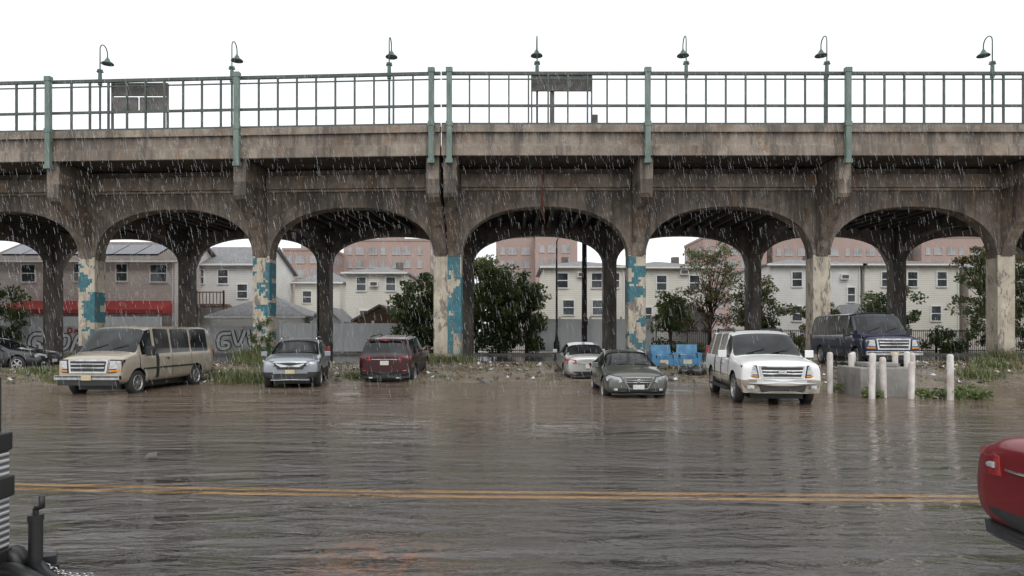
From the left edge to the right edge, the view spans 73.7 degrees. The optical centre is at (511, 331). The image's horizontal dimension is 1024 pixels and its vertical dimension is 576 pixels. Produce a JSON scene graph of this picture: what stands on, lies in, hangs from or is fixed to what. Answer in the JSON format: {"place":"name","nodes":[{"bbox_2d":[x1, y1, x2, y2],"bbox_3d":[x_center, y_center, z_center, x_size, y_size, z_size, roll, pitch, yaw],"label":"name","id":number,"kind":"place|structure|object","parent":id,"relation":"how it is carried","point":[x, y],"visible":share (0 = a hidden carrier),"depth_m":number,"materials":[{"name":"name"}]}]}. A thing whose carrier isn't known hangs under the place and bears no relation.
{"place":"outdoors","nodes":[
{"label":"outdoors","id":0,"kind":"place"},
{"bbox_2d":[0,251,210,325],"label":"walls","id":1,"kind":"structure","parent":0,"point":[140,287],"depth_m":52.00,"materials":[{"name":"beige"}]},
{"bbox_2d":[4,301,172,313],"bbox_3d":[-31.900,-1.850,51.190,12.200,1.000,1.580,0,0,0],"label":"awning","id":2,"kind":"object","parent":1,"relation":"attached to","point":[124,307],"visible":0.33,"depth_m":50.92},
{"bbox_2d":[0,260,176,325],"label":"gutter","id":3,"kind":"object","parent":1,"relation":"attached to","point":[108,261],"visible":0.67,"depth_m":51.54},
{"bbox_2d":[20,263,167,282],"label":"windows","id":4,"kind":"structure","parent":1,"relation":"attached to","point":[156,275],"depth_m":51.97,"materials":[{"name":"white glass"}]},
{"bbox_2d":[0,242,216,262],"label":"roof","id":5,"kind":"structure","parent":1,"relation":"on","point":[165,255],"depth_m":52.69,"materials":[{"name":"grey"}]},
{"bbox_2d":[1,245,167,254],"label":"solar panels","id":6,"kind":"object","parent":5,"relation":"on","point":[120,249],"visible":0.49,"depth_m":53.75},
{"bbox_2d":[201,252,292,325],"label":"walls","id":7,"kind":"structure","parent":0,"point":[242,274],"depth_m":56.50,"materials":[{"name":"white"}]},
{"bbox_2d":[201,269,247,298],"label":"windows","id":8,"kind":"structure","parent":7,"relation":"attached to","point":[241,288],"depth_m":56.47,"materials":[{"name":"white glass"}]},
{"bbox_2d":[200,247,297,275],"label":"roof","id":9,"kind":"structure","parent":7,"relation":"on","point":[227,255],"depth_m":58.70,"materials":[{"name":"grey"}]},
{"bbox_2d":[295,283,345,311],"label":"walls","id":10,"kind":"structure","parent":0,"point":[299,287],"depth_m":66.00,"materials":[{"name":"white plastic"}]},
{"bbox_2d":[291,273,345,284],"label":"roof","id":11,"kind":"structure","parent":10,"relation":"on","point":[337,278],"depth_m":66.67,"materials":[{"name":"grey"}]},
{"bbox_2d":[305,308,356,351],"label":"garage","id":12,"kind":"structure","parent":0,"point":[341,315],"depth_m":54.17,"materials":[{"name":"white plastic"}]},
{"bbox_2d":[351,304,399,352],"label":"garage","id":13,"kind":"structure","parent":0,"point":[377,314],"depth_m":51.00,"materials":[{"name":"brown wood"}]},
{"bbox_2d":[346,274,419,317],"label":"walls","id":14,"kind":"structure","parent":0,"point":[370,298],"depth_m":58.00,"materials":[{"name":"white plastic"}]},
{"bbox_2d":[356,276,395,314],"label":"windows","id":15,"kind":"structure","parent":14,"relation":"attached to","point":[361,283],"depth_m":57.97,"materials":[{"name":"white glass"}]},
{"bbox_2d":[343,267,422,281],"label":"roof","id":16,"kind":"structure","parent":14,"relation":"on","point":[384,269],"depth_m":58.99,"materials":[{"name":"grey"}]},
{"bbox_2d":[0,334,1023,387],"bbox_3d":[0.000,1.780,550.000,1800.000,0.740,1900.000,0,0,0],"label":"ground","id":17,"kind":"structure","parent":0,"point":[1013,380],"depth_m":26.11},
{"bbox_2d":[0,338,62,367],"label":"parked car","id":18,"kind":"object","parent":17,"relation":"on","point":[30,356],"visible":0.89,"depth_m":28.42,"materials":[{"name":"black paint"}]},
{"bbox_2d":[0,377,93,575],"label":"utility trailer","id":19,"kind":"object","parent":17,"relation":"on","point":[20,560],"visible":1,"depth_m":4.41,"materials":[{"name":"black metal"}]},
{"bbox_2d":[0,315,161,325],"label":"white vinyl fence","id":20,"kind":"object","parent":17,"relation":"on","point":[109,321],"visible":0.21,"depth_m":49.60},
{"bbox_2d":[0,326,252,352],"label":"wall","id":21,"kind":"structure","parent":17,"relation":"on","point":[213,331],"depth_m":47.95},
{"bbox_2d":[4,327,252,351],"bbox_3d":[-26.810,0.632,47.922,18.461,1.944,0.049,0,0,0],"label":"graffiti","id":22,"kind":"object","parent":21,"relation":"attached to","point":[71,344],"visible":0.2,"depth_m":47.94,"materials":[{"name":"black paint"}]},
{"bbox_2d":[54,326,214,392],"bbox_3d":[-12.205,0.864,22.676,2.480,2.087,5.781,0,0,3],"label":"passenger van","id":23,"kind":"object","parent":17,"relation":"on","point":[180,350],"visible":0.99,"depth_m":21.08,"materials":[{"name":"beige paint"}]},
{"bbox_2d":[197,290,231,325],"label":"balcony stairs","id":24,"kind":"structure","parent":17,"relation":"on","point":[223,305],"depth_m":55.20,"materials":[{"name":"brown wood"}]},
{"bbox_2d":[204,296,316,344],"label":"garage","id":25,"kind":"structure","parent":17,"relation":"on","point":[286,312],"depth_m":52.00,"materials":[{"name":"white"}]},
{"bbox_2d":[248,317,273,352],"bbox_3d":[-12.377,0.534,33.754,1.326,2.559,0.509,0,0,0],"label":"ivy plant","id":26,"kind":"object","parent":17,"relation":"on","point":[266,339],"visible":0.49,"depth_m":33.71,"materials":[{"name":"green plant"}]},
{"bbox_2d":[261,336,330,386],"bbox_3d":[-7.649,1.043,24.561,2.320,1.730,4.688,0,0,-10],"label":"crossover suv","id":27,"kind":"object","parent":17,"relation":"on","point":[309,363],"visible":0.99,"depth_m":22.74,"materials":[{"name":"silver metal"}]},
{"bbox_2d":[282,248,343,303],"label":"walls","id":28,"kind":"structure","parent":17,"relation":"on","point":[307,266],"depth_m":140.00,"materials":[{"name":"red brick"}]},
{"bbox_2d":[287,256,341,276],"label":"windows","id":29,"kind":"structure","parent":28,"relation":"attached to","point":[300,259],"depth_m":139.92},
{"bbox_2d":[279,321,403,352],"bbox_3d":[-12.050,0.440,48.400,8.880,2.420,0.180,0,0,0],"label":"white vinyl fence","id":30,"kind":"object","parent":17,"relation":"on","point":[359,338],"visible":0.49,"depth_m":48.38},
{"bbox_2d":[344,239,433,295],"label":"walls","id":31,"kind":"structure","parent":17,"relation":"on","point":[426,258],"depth_m":150.00,"materials":[{"name":"pink brick"}]},
{"bbox_2d":[348,247,432,293],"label":"windows","id":32,"kind":"structure","parent":31,"relation":"attached to","point":[372,250],"depth_m":149.92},
{"bbox_2d":[359,333,429,380],"bbox_3d":[-4.570,0.988,27.287,2.380,1.850,4.934,0,3,2],"label":"facing suv","id":33,"kind":"object","parent":17,"relation":"on","point":[378,357],"visible":0.96,"depth_m":24.99,"materials":[{"name":"red paint"}]},
{"bbox_2d":[403,322,529,352],"bbox_3d":[-3.196,0.579,47.312,9.115,2.783,1.767,0,0,0],"label":"hedge","id":34,"kind":"object","parent":17,"relation":"on","point":[476,335],"visible":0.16,"depth_m":47.20,"materials":[{"name":"green plant"}]},
{"bbox_2d":[474,254,507,352],"bbox_3d":[-2.535,-1.989,50.081,4.988,7.486,4.267,0,0,0],"label":"leafy tree","id":35,"kind":"object","parent":17,"relation":"on","point":[479,262],"visible":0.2,"depth_m":49.68,"materials":[{"name":"green plant"}]},
{"bbox_2d":[0,359,1022,382],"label":"litter","id":36,"kind":"object","parent":17,"relation":"on","point":[557,369],"visible":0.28,"depth_m":27.37,"materials":[{"name":"paper"}]},
{"bbox_2d":[0,359,1022,385],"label":"grass","id":37,"kind":"structure","parent":17,"relation":"on","point":[533,363],"depth_m":27.73,"materials":[{"name":"green plant"}]},
{"bbox_2d":[0,67,1023,360],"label":"elevated railway viaduct","id":38,"kind":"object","parent":17,"relation":"on","point":[326,231],"visible":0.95,"depth_m":33.27,"materials":[{"name":"concrete"}]},
{"bbox_2d":[96,44,113,128],"bbox_3d":[-19.627,-11.124,32.907,0.580,5.348,1.018,0,0,0],"label":"platform lamp","id":39,"kind":"object","parent":38,"relation":"on","point":[106,62],"visible":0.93,"depth_m":32.50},
{"bbox_2d":[111,83,168,128],"bbox_3d":[-17.542,-10.085,32.202,2.660,3.270,0.160,0,0,0],"label":"platform sign","id":40,"kind":"object","parent":38,"relation":"attached to","point":[155,104],"visible":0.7,"depth_m":32.15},
{"bbox_2d":[228,41,242,125],"bbox_3d":[-13.188,-11.124,32.524,0.580,5.348,1.018,0,0,0],"label":"platform lamp","id":41,"kind":"object","parent":38,"relation":"on","point":[237,59],"visible":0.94,"depth_m":32.12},
{"bbox_2d":[385,37,397,123],"bbox_3d":[-5.701,-11.124,32.080,0.580,5.348,1.018,0,0,0],"label":"platform lamp","id":42,"kind":"object","parent":38,"relation":"on","point":[391,55],"visible":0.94,"depth_m":31.66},
{"bbox_2d":[531,36,542,122],"bbox_3d":[1.160,-11.124,31.931,0.580,5.348,1.018,0,0,0],"label":"platform lamp","id":43,"kind":"object","parent":38,"relation":"on","point":[536,54],"visible":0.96,"depth_m":31.53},
{"bbox_2d":[531,76,591,122],"bbox_3d":[2.280,-10.125,31.350,2.810,3.350,0.160,0,0,0],"label":"platform sign","id":44,"kind":"object","parent":38,"relation":"on","point":[561,85],"visible":0.54,"depth_m":31.29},
{"bbox_2d":[550,91,597,122],"bbox_3d":[2.850,-9.800,31.525,2.200,2.700,0.250,0,0,0],"label":"platform cabinet","id":45,"kind":"object","parent":38,"relation":"on","point":[594,118],"visible":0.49,"depth_m":31.40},
{"bbox_2d":[814,36,829,122],"bbox_3d":[14.550,-11.124,31.931,0.580,5.348,1.018,0,0,0],"label":"platform lamp","id":46,"kind":"object","parent":38,"relation":"on","point":[822,54],"visible":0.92,"depth_m":31.52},
{"bbox_2d":[976,35,995,122],"bbox_3d":[22.200,-11.124,31.931,0.580,5.348,1.018,0,0,0],"label":"platform lamp","id":47,"kind":"object","parent":38,"relation":"on","point":[983,53],"visible":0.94,"depth_m":31.54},
{"bbox_2d":[0,360,1023,384],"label":"fallen leaves","id":48,"kind":"object","parent":17,"relation":"on","point":[584,378],"visible":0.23,"depth_m":27.87,"materials":[{"name":"orange plant"}]},
{"bbox_2d":[6,345,1023,385],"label":"weeds","id":49,"kind":"object","parent":17,"relation":"on","point":[248,357],"visible":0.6,"depth_m":26.33,"materials":[{"name":"green plant"}]},
{"bbox_2d":[496,237,534,329],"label":"apartment building","id":50,"kind":"structure","parent":17,"relation":"on","point":[520,242],"depth_m":150.00,"materials":[{"name":"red brick"}]},
{"bbox_2d":[500,247,529,331],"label":"windows","id":51,"kind":"structure","parent":50,"relation":"attached to","point":[523,252],"depth_m":149.92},
{"bbox_2d":[63,353,1023,354],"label":"kerb","id":52,"kind":"structure","parent":17,"relation":"on","point":[555,353],"depth_m":45.91,"materials":[{"name":"concrete"}]},
{"bbox_2d":[534,237,576,312],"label":"walls","id":53,"kind":"structure","parent":17,"relation":"on","point":[547,241],"depth_m":146.00,"materials":[{"name":"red brick"}]},
{"bbox_2d":[540,245,569,264],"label":"windows","id":54,"kind":"structure","parent":53,"relation":"attached to","point":[552,248],"depth_m":145.92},
{"bbox_2d":[553,342,604,376],"bbox_3d":[2.869,1.126,28.333,2.214,1.447,4.885,0,3,-2],"label":"facing sedan","id":55,"kind":"object","parent":17,"relation":"on","point":[576,362],"visible":0.67,"depth_m":26.57,"materials":[{"name":"silver metal"}]},
{"bbox_2d":[582,243,587,341],"bbox_3d":[4.950,-2.650,46.647,0.400,8.600,0.493,0,0,0],"label":"utility pole","id":56,"kind":"object","parent":17,"relation":"on","point":[584,291],"visible":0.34,"depth_m":46.54,"materials":[{"name":"brown wood"}]},
{"bbox_2d":[528,317,652,352],"bbox_3d":[5.550,0.290,48.400,8.880,2.720,0.180,0,0,0],"label":"white vinyl fence","id":57,"kind":"object","parent":17,"relation":"on","point":[565,333],"visible":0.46,"depth_m":48.38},
{"bbox_2d":[589,349,668,395],"bbox_3d":[3.541,1.274,21.387,2.214,1.447,4.885,0,0,0],"label":"sedan","id":58,"kind":"object","parent":17,"relation":"on","point":[643,374],"visible":0.98,"depth_m":19.56,"materials":[{"name":"grey paint"}]},
{"bbox_2d":[647,345,677,368],"bbox_3d":[6.296,1.052,28.661,1.080,0.993,0.881,0,0,-4],"label":"abandoned armchair","id":59,"kind":"object","parent":17,"relation":"on","point":[662,353],"visible":0.73,"depth_m":28.27,"materials":[{"name":"blue fabric"}]},
{"bbox_2d":[651,337,705,352],"bbox_3d":[12.827,1.113,47.500,6.266,1.578,1.779,0,0,0],"label":"hedge","id":60,"kind":"object","parent":17,"relation":"on","point":[661,342],"visible":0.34,"depth_m":47.37,"materials":[{"name":"green plant"}]},
{"bbox_2d":[653,304,714,352],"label":"garage","id":61,"kind":"structure","parent":17,"relation":"on","point":[693,337],"depth_m":51.00,"materials":[{"name":"white"}]},
{"bbox_2d":[673,344,701,366],"bbox_3d":[7.358,1.033,28.660,1.080,0.993,0.881,0,0,8],"label":"dumpster","id":62,"kind":"object","parent":17,"relation":"on","point":[690,355],"visible":0.81,"depth_m":28.30,"materials":[{"name":"blue metal"}]},
{"bbox_2d":[672,241,743,344],"bbox_3d":[14.629,-2.454,50.613,5.245,8.416,5.340,0,0,26],"label":"autumn tree","id":63,"kind":"object","parent":17,"relation":"on","point":[711,296],"visible":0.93,"depth_m":49.96,"materials":[{"name":"green plant"}]},
{"bbox_2d":[684,238,766,336],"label":"walls","id":64,"kind":"structure","parent":17,"relation":"on","point":[697,245],"depth_m":150.00,"materials":[{"name":"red brick"}]},
{"bbox_2d":[686,247,743,332],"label":"windows","id":65,"kind":"structure","parent":64,"relation":"attached to","point":[741,265],"depth_m":149.92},
{"bbox_2d":[729,275,796,328],"bbox_3d":[18.526,-1.233,51.154,4.539,5.976,4.154,0,0,-24],"label":"leafy tree","id":66,"kind":"object","parent":17,"relation":"on","point":[767,321],"visible":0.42,"depth_m":50.35,"materials":[{"name":"green plant"}]},
{"bbox_2d":[799,302,844,336],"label":"leafy tree","id":67,"kind":"object","parent":17,"relation":"on","point":[803,314],"visible":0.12,"depth_m":50.42,"materials":[{"name":"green plant"}]},
{"bbox_2d":[767,237,882,262],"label":"walls","id":68,"kind":"structure","parent":17,"relation":"on","point":[841,245],"depth_m":152.00,"materials":[{"name":"pink brick"}]},
{"bbox_2d":[768,249,879,262],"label":"windows","id":69,"kind":"structure","parent":68,"relation":"attached to","point":[790,251],"depth_m":151.92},
{"bbox_2d":[827,352,832,393],"bbox_3d":[9.549,1.380,20.502,0.170,1.540,0.170,0,0,0],"label":"bollard","id":70,"kind":"object","parent":17,"relation":"on","point":[829,372],"visible":0.89,"depth_m":20.43,"materials":[{"name":"white paint"}]},
{"bbox_2d":[655,328,1023,352],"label":"black iron fence","id":71,"kind":"object","parent":17,"relation":"on","point":[936,350],"visible":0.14,"depth_m":48.29,"materials":[{"name":"metal"}]},
{"bbox_2d":[740,330,966,352],"bbox_3d":[23.253,0.822,47.403,16.614,2.321,1.903,0,0,0],"label":"hedge","id":72,"kind":"object","parent":17,"relation":"on","point":[801,347],"visible":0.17,"depth_m":47.34,"materials":[{"name":"green plant"}]},
{"bbox_2d":[833,303,884,313],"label":"garage","id":73,"kind":"structure","parent":17,"relation":"on","point":[850,308],"depth_m":54.98,"materials":[{"name":"white"}]},
{"bbox_2d":[809,313,922,366],"bbox_3d":[13.944,0.304,27.373,2.480,2.087,5.781,0,0,4],"label":"cargo van","id":74,"kind":"object","parent":17,"relation":"on","point":[874,328],"visible":0.85,"depth_m":25.76,"materials":[{"name":"blue paint"}]},
{"bbox_2d":[868,353,875,398],"bbox_3d":[9.892,1.365,18.751,0.170,1.570,0.170,1,0,0],"label":"bollard","id":75,"kind":"object","parent":17,"relation":"on","point":[872,375],"visible":0.89,"depth_m":18.68,"materials":[{"name":"white paint"}]},
{"bbox_2d":[837,362,915,395],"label":"concrete block","id":76,"kind":"structure","parent":17,"relation":"on","point":[852,379],"depth_m":19.50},
{"bbox_2d":[879,357,886,397],"bbox_3d":[10.443,1.430,19.205,0.170,1.440,0.170,-1,-1,0],"label":"bollard","id":77,"kind":"object","parent":17,"relation":"on","point":[882,370],"visible":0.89,"depth_m":19.14,"materials":[{"name":"white paint"}]},
{"bbox_2d":[855,284,928,328],"bbox_3d":[27.610,-0.889,50.115,5.374,5.279,3.833,0,0,0],"label":"leafy tree","id":78,"kind":"object","parent":17,"relation":"on","point":[876,304],"visible":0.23,"depth_m":49.57,"materials":[{"name":"green plant"}]},
{"bbox_2d":[908,362,914,398],"bbox_3d":[11.055,1.490,18.898,0.170,1.320,0.170,1,0,0],"label":"bollard","id":79,"kind":"object","parent":17,"relation":"on","point":[911,380],"visible":0.88,"depth_m":18.83,"materials":[{"name":"white paint"}]},
{"bbox_2d":[946,354,953,399],"bbox_3d":[11.940,1.380,18.592,0.170,1.540,0.170,-1,1,0],"label":"bollard","id":80,"kind":"object","parent":17,"relation":"on","point":[950,374],"visible":0.88,"depth_m":18.52,"materials":[{"name":"white paint"}]},
{"bbox_2d":[908,237,1015,262],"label":"walls","id":81,"kind":"structure","parent":17,"relation":"on","point":[966,243],"depth_m":150.00,"materials":[{"name":"pink brick"}]},
{"bbox_2d":[908,247,980,262],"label":"windows","id":82,"kind":"structure","parent":81,"relation":"attached to","point":[940,250],"depth_m":149.92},
{"bbox_2d":[927,320,1023,352],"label":"hedge","id":83,"kind":"object","parent":17,"relation":"on","point":[941,337],"visible":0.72,"depth_m":46.97,"materials":[{"name":"green plant"}]},
{"bbox_2d":[960,250,1023,328],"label":"tall tree","id":84,"kind":"object","parent":17,"relation":"on","point":[1019,260],"visible":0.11,"depth_m":50.66,"materials":[{"name":"green plant"}]},
{"bbox_2d":[0,53,1023,397],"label":"rain","id":85,"kind":"object","parent":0,"point":[508,213],"visible":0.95,"depth_m":20.52,"materials":[{"name":"white"}]},
{"bbox_2d":[0,0,1023,331],"label":"sky","id":86,"kind":"structure","parent":0,"point":[35,34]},
{"bbox_2d":[1,381,1023,575],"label":"flood water","id":87,"kind":"structure","parent":0,"point":[447,411],"depth_m":12.92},
{"bbox_2d":[706,328,820,402],"bbox_3d":[6.986,0.898,19.527,2.500,1.980,5.359,0,0,6],"label":"suv","id":88,"kind":"object","parent":87,"relation":"on","point":[740,358],"visible":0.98,"depth_m":17.77,"materials":[{"name":"white paint"}]},
{"bbox_2d":[833,383,994,399],"bbox_3d":[11.318,1.690,19.455,4.229,0.496,1.909,0,0,20],"label":"weed clump","id":89,"kind":"object","parent":87,"relation":"on","point":[961,392],"visible":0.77,"depth_m":18.86,"materials":[{"name":"green plant"}]},
{"bbox_2d":[977,435,1023,549],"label":"parked car","id":90,"kind":"object","parent":87,"relation":"on","point":[1000,481],"visible":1,"depth_m":5.23,"materials":[{"name":"red paint"}]},
{"bbox_2d":[9,440,1023,575],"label":"road","id":91,"kind":"structure","parent":0,"point":[180,536],"depth_m":7.08,"materials":[{"name":"asphalt"}]},
{"bbox_2d":[15,483,979,501],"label":"yellow road marking","id":92,"kind":"object","parent":91,"relation":"on","point":[585,497],"visible":0.59,"depth_m":7.92,"materials":[{"name":"paint"}]},
{"bbox_2d":[63,355,1023,361],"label":"back street","id":93,"kind":"structure","parent":0,"point":[480,358],"depth_m":40.64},
{"bbox_2d":[539,268,624,342],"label":"walls","id":94,"kind":"structure","parent":0,"point":[548,279],"depth_m":58.00,"materials":[{"name":"white plastic"}]},
{"bbox_2d":[535,261,625,276],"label":"roof","id":95,"kind":"structure","parent":94,"relation":"on","point":[575,263],"depth_m":59.07,"materials":[{"name":"grey"}]},
{"bbox_2d":[540,266,625,318],"bbox_3d":[6.150,-1.995,57.752,7.620,7.090,0.425,0,0,0],"label":"gutter","id":96,"kind":"object","parent":94,"relation":"attached to","point":[623,267],"visible":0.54,"depth_m":57.54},
{"bbox_2d":[558,272,619,315],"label":"windows","id":97,"kind":"structure","parent":94,"relation":"attached to","point":[568,307],"depth_m":57.97,"materials":[{"name":"white glass"}]},
{"bbox_2d":[625,268,708,344],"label":"walls","id":98,"kind":"structure","parent":0,"point":[674,277],"depth_m":58.00,"materials":[{"name":"white plastic"}]},
{"bbox_2d":[625,262,710,269],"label":"roof","id":99,"kind":"structure","parent":98,"relation":"on","point":[658,264],"depth_m":59.73,"materials":[{"name":"grey"}]},
{"bbox_2d":[646,275,699,318],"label":"windows","id":100,"kind":"structure","parent":98,"relation":"attached to","point":[661,282],"depth_m":57.97,"materials":[{"name":"white glass"}]},
{"bbox_2d":[732,265,859,349],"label":"walls","id":101,"kind":"structure","parent":0,"point":[784,295],"depth_m":58.00,"materials":[{"name":"white"}]},
{"bbox_2d":[730,260,862,274],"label":"roof","id":102,"kind":"structure","parent":101,"relation":"on","point":[790,262],"depth_m":58.85,"materials":[{"name":"grey"}]},
{"bbox_2d":[791,271,855,321],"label":"windows","id":103,"kind":"structure","parent":101,"relation":"attached to","point":[797,276],"depth_m":57.97,"materials":[{"name":"white glass"}]},
{"bbox_2d":[860,265,957,349],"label":"walls","id":104,"kind":"structure","parent":0,"point":[870,277],"depth_m":58.00,"materials":[{"name":"white plastic"}]},
{"bbox_2d":[861,260,954,265],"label":"roof","id":105,"kind":"structure","parent":104,"relation":"on","point":[882,262],"depth_m":58.85,"materials":[{"name":"grey"}]},
{"bbox_2d":[881,271,947,321],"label":"windows","id":106,"kind":"structure","parent":104,"relation":"attached to","point":[941,280],"depth_m":57.97,"materials":[{"name":"white glass"}]},
{"bbox_2d":[959,268,1023,349],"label":"walls","id":107,"kind":"structure","parent":0,"point":[964,290],"depth_m":58.28,"materials":[{"name":"beige"}]},
{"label":"pavement","id":108,"kind":"structure","parent":0,"visible":0},
{"bbox_2d":[0,283,33,341],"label":"leafy tree","id":109,"kind":"object","parent":108,"relation":"on","point":[15,314],"visible":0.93,"depth_m":47.56,"materials":[{"name":"green plant"}]},
{"bbox_2d":[386,272,433,347],"bbox_3d":[-6.378,-1.238,46.945,5.000,5.990,4.669,0,0,35],"label":"leafy tree","id":110,"kind":"object","parent":108,"relation":"on","point":[415,321],"visible":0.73,"depth_m":46.36,"materials":[{"name":"green plant"}]},
{"bbox_2d":[474,263,530,352],"bbox_3d":[-0.855,-1.469,47.011,4.468,6.447,4.287,0,0,34],"label":"leafy tree","id":111,"kind":"object","parent":108,"relation":"on","point":[495,300],"visible":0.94,"depth_m":46.12,"materials":[{"name":"green plant"}]},
{"bbox_2d":[501,276,552,352],"bbox_3d":[0.703,-1.046,47.401,3.878,5.597,3.360,0,0,13],"label":"leafy tree","id":112,"kind":"object","parent":108,"relation":"on","point":[534,299],"visible":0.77,"depth_m":46.88,"materials":[{"name":"green plant"}]},
{"bbox_2d":[554,238,559,350],"bbox_3d":[3.067,-2.471,45.833,0.591,7.943,2.091,0,0,0],"label":"street lamp","id":113,"kind":"object","parent":108,"relation":"on","point":[556,344],"visible":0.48,"depth_m":46.54,"materials":[{"name":"black metal"}]},
{"bbox_2d":[647,290,692,352],"bbox_3d":[11.017,-0.586,47.118,3.154,4.680,2.894,0,0,0],"label":"tree","id":114,"kind":"object","parent":108,"relation":"on","point":[669,320],"visible":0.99,"depth_m":46.74,"materials":[{"name":"green plant"}]},
{"bbox_2d":[943,245,1023,339],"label":"tall tree","id":115,"kind":"object","parent":108,"relation":"on","point":[978,262],"visible":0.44,"depth_m":47.47,"materials":[{"name":"green plant"}]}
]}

